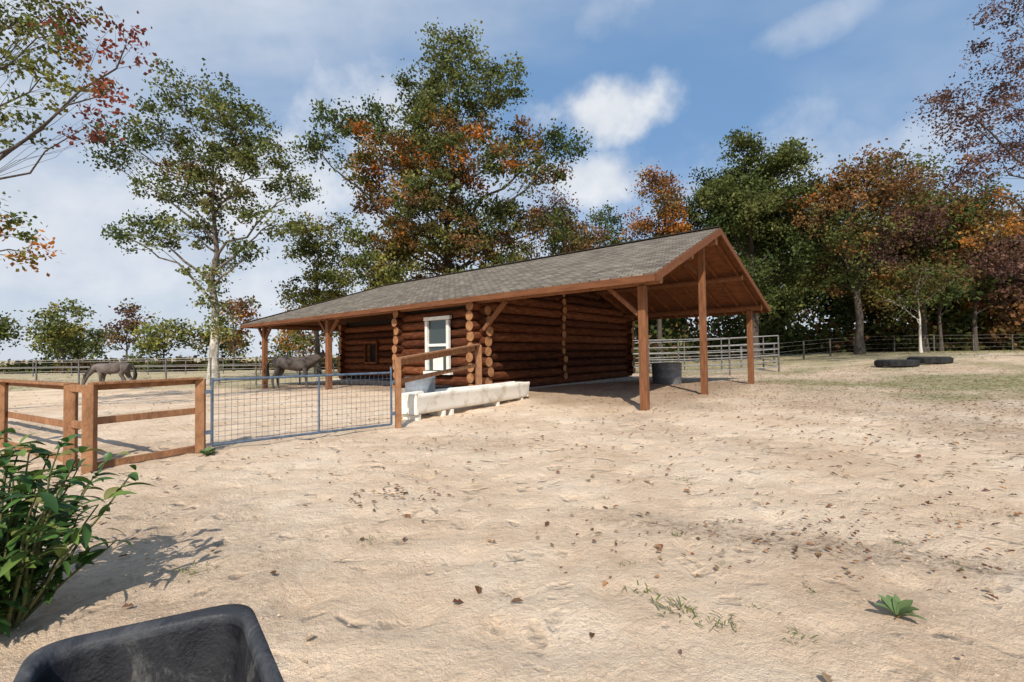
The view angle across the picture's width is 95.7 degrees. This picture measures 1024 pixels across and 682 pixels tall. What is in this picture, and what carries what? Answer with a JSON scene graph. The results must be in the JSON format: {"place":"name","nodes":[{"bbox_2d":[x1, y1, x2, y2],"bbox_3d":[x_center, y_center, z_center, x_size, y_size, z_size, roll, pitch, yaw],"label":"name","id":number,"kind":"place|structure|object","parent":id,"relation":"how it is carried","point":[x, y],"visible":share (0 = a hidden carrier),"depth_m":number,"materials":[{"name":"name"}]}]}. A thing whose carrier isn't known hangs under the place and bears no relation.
{"place":"outdoors","nodes":[
{"label":"outdoors","id":0,"kind":"place"},
{"bbox_2d":[0,350,1023,681],"bbox_3d":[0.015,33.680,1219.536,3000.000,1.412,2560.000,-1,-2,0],"label":"ground","id":1,"kind":"structure","parent":0,"point":[534,640],"depth_m":4.01,"materials":[{"name":"beige sand"}]},
{"bbox_2d":[0,379,80,466],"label":"wooden fence","id":2,"kind":"object","parent":1,"relation":"on","point":[70,405],"visible":0.7,"depth_m":7.04,"materials":[{"name":"brown wood"}]},
{"bbox_2d":[69,384,81,428],"bbox_3d":[-5.940,0.904,6.378,0.618,0.600,0.050,-2,-2,29],"label":"fence link rail","id":3,"kind":"object","parent":2,"relation":"attached to","point":[76,424],"visible":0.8,"depth_m":6.39,"materials":[{"name":"brown wood"}]},
{"bbox_2d":[0,428,155,637],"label":"leafy shrub","id":4,"kind":"object","parent":1,"relation":"on","point":[25,559],"visible":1,"depth_m":2.65,"materials":[{"name":"green plant"}]},
{"bbox_2d":[0,0,156,276],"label":"oak tree","id":5,"kind":"object","parent":1,"relation":"on","point":[28,24],"visible":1,"depth_m":13.29,"materials":[{"name":"green plant"}]},
{"bbox_2d":[81,362,137,384],"bbox_3d":[-23.056,1.962,26.534,2.947,1.555,0.664,-1,-2,-5],"label":"horse","id":6,"kind":"object","parent":1,"relation":"on","point":[121,369],"visible":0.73,"depth_m":26.36},
{"bbox_2d":[81,377,205,473],"bbox_3d":[-5.334,1.262,6.823,0.192,1.390,1.552,-2,-2,30],"label":"wooden fence","id":7,"kind":"object","parent":1,"relation":"on","point":[91,420],"visible":0.82,"depth_m":6.67,"materials":[{"name":"brown wood"}]},
{"bbox_2d":[205,367,395,445],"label":"metal gate","id":8,"kind":"structure","parent":7,"relation":"attached to","point":[212,420],"depth_m":8.32,"materials":[{"name":"metal"}]},
{"bbox_2d":[13,604,283,681],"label":"wheelbarrow","id":9,"kind":"object","parent":1,"relation":"on","point":[225,643],"visible":1,"depth_m":1.11,"materials":[{"name":"black plastic"}]},
{"bbox_2d":[0,355,333,385],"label":"pipe fence","id":10,"kind":"object","parent":1,"relation":"on","point":[79,367],"visible":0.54,"depth_m":29.50,"materials":[{"name":"grey metal"}]},
{"bbox_2d":[0,358,337,376],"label":"pipe fence","id":11,"kind":"object","parent":1,"relation":"on","point":[223,364],"visible":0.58,"depth_m":50.92,"materials":[{"name":"grey metal"}]},
{"bbox_2d":[70,53,327,383],"bbox_3d":[-21.717,-8.038,32.005,17.110,22.258,7.023,-1,-2,0],"label":"oak tree","id":12,"kind":"object","parent":1,"relation":"on","point":[245,158],"visible":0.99,"depth_m":31.93,"materials":[{"name":"green plant"}]},
{"bbox_2d":[198,447,216,454],"bbox_3d":[-4.731,1.720,7.173,0.313,0.105,0.318,1,-2,-44],"label":"weed plant","id":13,"kind":"object","parent":1,"relation":"on","point":[207,451],"visible":1,"depth_m":7.20,"materials":[{"name":"green plant"}]},
{"bbox_2d":[265,350,333,388],"bbox_3d":[-10.934,1.428,23.922,3.349,1.982,0.707,-1,-2,-8],"label":"horse","id":14,"kind":"object","parent":1,"relation":"on","point":[305,364],"visible":0.84,"depth_m":23.66},
{"bbox_2d":[271,208,361,374],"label":"elm tree","id":15,"kind":"object","parent":1,"relation":"on","point":[309,248],"visible":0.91,"depth_m":41.83,"materials":[{"name":"green plant"}]},
{"bbox_2d":[0,295,692,372],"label":"distant trees","id":16,"kind":"object","parent":1,"relation":"on","point":[73,343],"visible":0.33,"depth_m":60.20,"materials":[{"name":"green plant"}]},
{"bbox_2d":[355,233,425,288],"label":"oak tree","id":17,"kind":"object","parent":1,"relation":"on","point":[419,276],"visible":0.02,"depth_m":45.88,"materials":[{"name":"green plant"}]},
{"bbox_2d":[405,376,435,414],"bbox_3d":[-2.325,1.378,11.767,0.790,0.929,0.790,-1,-2,0],"label":"galvanized tub","id":18,"kind":"object","parent":1,"relation":"on","point":[425,385],"visible":0.33,"depth_m":11.46,"materials":[{"name":"metal"}]},
{"bbox_2d":[393,344,481,427],"bbox_3d":[-1.680,0.981,11.686,0.216,1.889,4.602,-1,-2,18],"label":"wooden railing","id":19,"kind":"object","parent":1,"relation":"on","point":[398,362],"visible":0.81,"depth_m":10.90,"materials":[{"name":"brown wood"}]},
{"bbox_2d":[284,17,596,290],"bbox_3d":[-5.593,-11.667,37.256,25.262,28.789,11.829,-1,-2,0],"label":"oak tree","id":20,"kind":"object","parent":1,"relation":"on","point":[418,196],"visible":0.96,"depth_m":37.06,"materials":[{"name":"green plant"}]},
{"bbox_2d":[401,381,529,420],"bbox_3d":[-1.047,1.578,12.685,0.680,0.677,4.920,-2,-2,33],"label":"feed trough","id":21,"kind":"object","parent":1,"relation":"on","point":[438,402],"visible":0.86,"depth_m":11.72,"materials":[{"name":"white concrete"}]},
{"bbox_2d":[240,226,770,410],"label":"log barn","id":22,"kind":"structure","parent":1,"relation":"on","point":[569,318],"depth_m":18.27,"materials":[{"name":"brown wood"}]},
{"bbox_2d":[364,341,378,363],"bbox_3d":[-5.952,0.836,23.503,5.300,2.350,0.160,-2,-2,40],"label":"door and window trim","id":23,"kind":"structure","parent":22,"relation":"in","point":[377,342],"depth_m":24.66,"materials":[{"name":"brown wood"}]},
{"bbox_2d":[428,319,446,370],"bbox_3d":[-2.687,0.160,16.951,1.200,1.900,0.010,-2,-2,40],"label":"window glass","id":24,"kind":"structure","parent":22,"relation":"in","point":[437,328],"depth_m":16.99,"materials":[{"name":"grey"}]},
{"bbox_2d":[423,315,452,374],"bbox_3d":[-2.719,0.162,16.913,1.460,2.115,0.160,-2,-2,40],"label":"window frame","id":25,"kind":"structure","parent":22,"relation":"in","point":[448,337],"depth_m":16.80,"materials":[{"name":"white paint"}]},
{"bbox_2d":[0,288,1023,373],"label":"undergrowth shrubs","id":26,"kind":"object","parent":1,"relation":"on","point":[806,335],"visible":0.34,"depth_m":51.81,"materials":[{"name":"green plant"}]},
{"bbox_2d":[0,350,1023,653],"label":"grass tufts","id":27,"kind":"object","parent":1,"relation":"on","point":[690,608],"visible":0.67,"depth_m":9.82,"materials":[{"name":"green plant"}]},
{"bbox_2d":[4,386,1023,681],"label":"dirt clods","id":28,"kind":"object","parent":1,"relation":"on","point":[582,538],"visible":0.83,"depth_m":3.78,"materials":[{"name":"brown soil"}]},
{"bbox_2d":[13,363,1023,681],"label":"fallen leaves","id":29,"kind":"object","parent":1,"relation":"on","point":[827,679],"visible":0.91,"depth_m":5.30,"materials":[{"name":"brown plant"}]},
{"bbox_2d":[500,186,612,263],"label":"oak tree","id":30,"kind":"object","parent":1,"relation":"on","point":[576,244],"visible":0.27,"depth_m":43.65,"materials":[{"name":"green plant"}]},
{"bbox_2d":[576,200,642,247],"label":"oak tree","id":31,"kind":"object","parent":1,"relation":"on","point":[610,225],"visible":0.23,"depth_m":51.69,"materials":[{"name":"green plant"}]},
{"bbox_2d":[617,160,697,362],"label":"maple tree","id":32,"kind":"object","parent":1,"relation":"on","point":[671,225],"visible":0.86,"depth_m":47.25,"materials":[{"name":"orange plant"}]},
{"bbox_2d":[649,340,672,373],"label":"corral panels","id":33,"kind":"object","parent":1,"relation":"on","point":[657,348],"visible":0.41,"depth_m":29.95,"materials":[{"name":"grey metal"}]},
{"bbox_2d":[651,363,681,383],"bbox_3d":[7.063,1.477,21.168,1.373,0.929,1.373,-1,-2,0],"label":"stock tank","id":34,"kind":"object","parent":1,"relation":"on","point":[666,373],"visible":0.98,"depth_m":20.63,"materials":[{"name":"grey metal"}]},
{"bbox_2d":[632,335,779,374],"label":"corral panels","id":35,"kind":"object","parent":1,"relation":"on","point":[728,355],"visible":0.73,"depth_m":27.33,"materials":[{"name":"grey metal"}]},
{"bbox_2d":[669,126,837,358],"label":"oak tree","id":36,"kind":"object","parent":1,"relation":"on","point":[735,206],"visible":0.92,"depth_m":42.16,"materials":[{"name":"green plant"}]},
{"bbox_2d":[634,199,1023,351],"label":"forest trees","id":37,"kind":"object","parent":1,"relation":"on","point":[1005,299],"visible":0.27,"depth_m":49.23,"materials":[{"name":"green plant"}]},
{"bbox_2d":[766,137,958,354],"bbox_3d":[29.700,-7.290,39.744,12.638,17.188,14.564,-1,-2,16],"label":"oak tree","id":38,"kind":"object","parent":1,"relation":"on","point":[857,257],"visible":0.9,"depth_m":37.89,"materials":[{"name":"green plant"}]},
{"bbox_2d":[740,334,1017,366],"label":"wire fence","id":39,"kind":"object","parent":1,"relation":"on","point":[933,347],"visible":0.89,"depth_m":42.13,"materials":[{"name":"grey metal"}]},
{"bbox_2d":[874,359,919,366],"bbox_3d":[21.209,1.218,25.577,1.957,0.380,1.957,-1,-2,0],"label":"tractor tire","id":40,"kind":"object","parent":1,"relation":"on","point":[897,363],"visible":1,"depth_m":24.93,"materials":[{"name":"black rubber"}]},
{"bbox_2d":[874,594,926,620],"bbox_3d":[2.177,1.495,2.597,0.223,0.085,0.206,-2,-2,41],"label":"weed plant","id":41,"kind":"object","parent":1,"relation":"on","point":[895,605],"visible":0.98,"depth_m":2.60,"materials":[{"name":"green plant"}]},
{"bbox_2d":[861,252,983,352],"bbox_3d":[33.050,-3.106,38.334,7.698,8.462,8.818,0,-2,-37],"label":"oak tree","id":42,"kind":"object","parent":1,"relation":"on","point":[901,276],"visible":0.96,"depth_m":37.98,"materials":[{"name":"green plant"}]},
{"bbox_2d":[907,356,953,363],"bbox_3d":[23.308,1.063,25.881,1.957,0.380,1.957,-1,-2,0],"label":"tractor tire","id":43,"kind":"object","parent":1,"relation":"on","point":[935,359],"visible":0.77,"depth_m":25.13,"materials":[{"name":"black rubber"}]},
{"bbox_2d":[850,168,1023,351],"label":"oak tree","id":44,"kind":"object","parent":1,"relation":"on","point":[938,211],"visible":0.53,"depth_m":41.05,"materials":[{"name":"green plant"}]},
{"bbox_2d":[903,0,1023,253],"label":"oak tree","id":45,"kind":"object","parent":1,"relation":"on","point":[946,98],"visible":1,"depth_m":24.24,"materials":[{"name":"brown plant"}]},
{"bbox_2d":[0,0,1023,360],"label":"sky","id":46,"kind":"structure","parent":0,"point":[663,81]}
]}

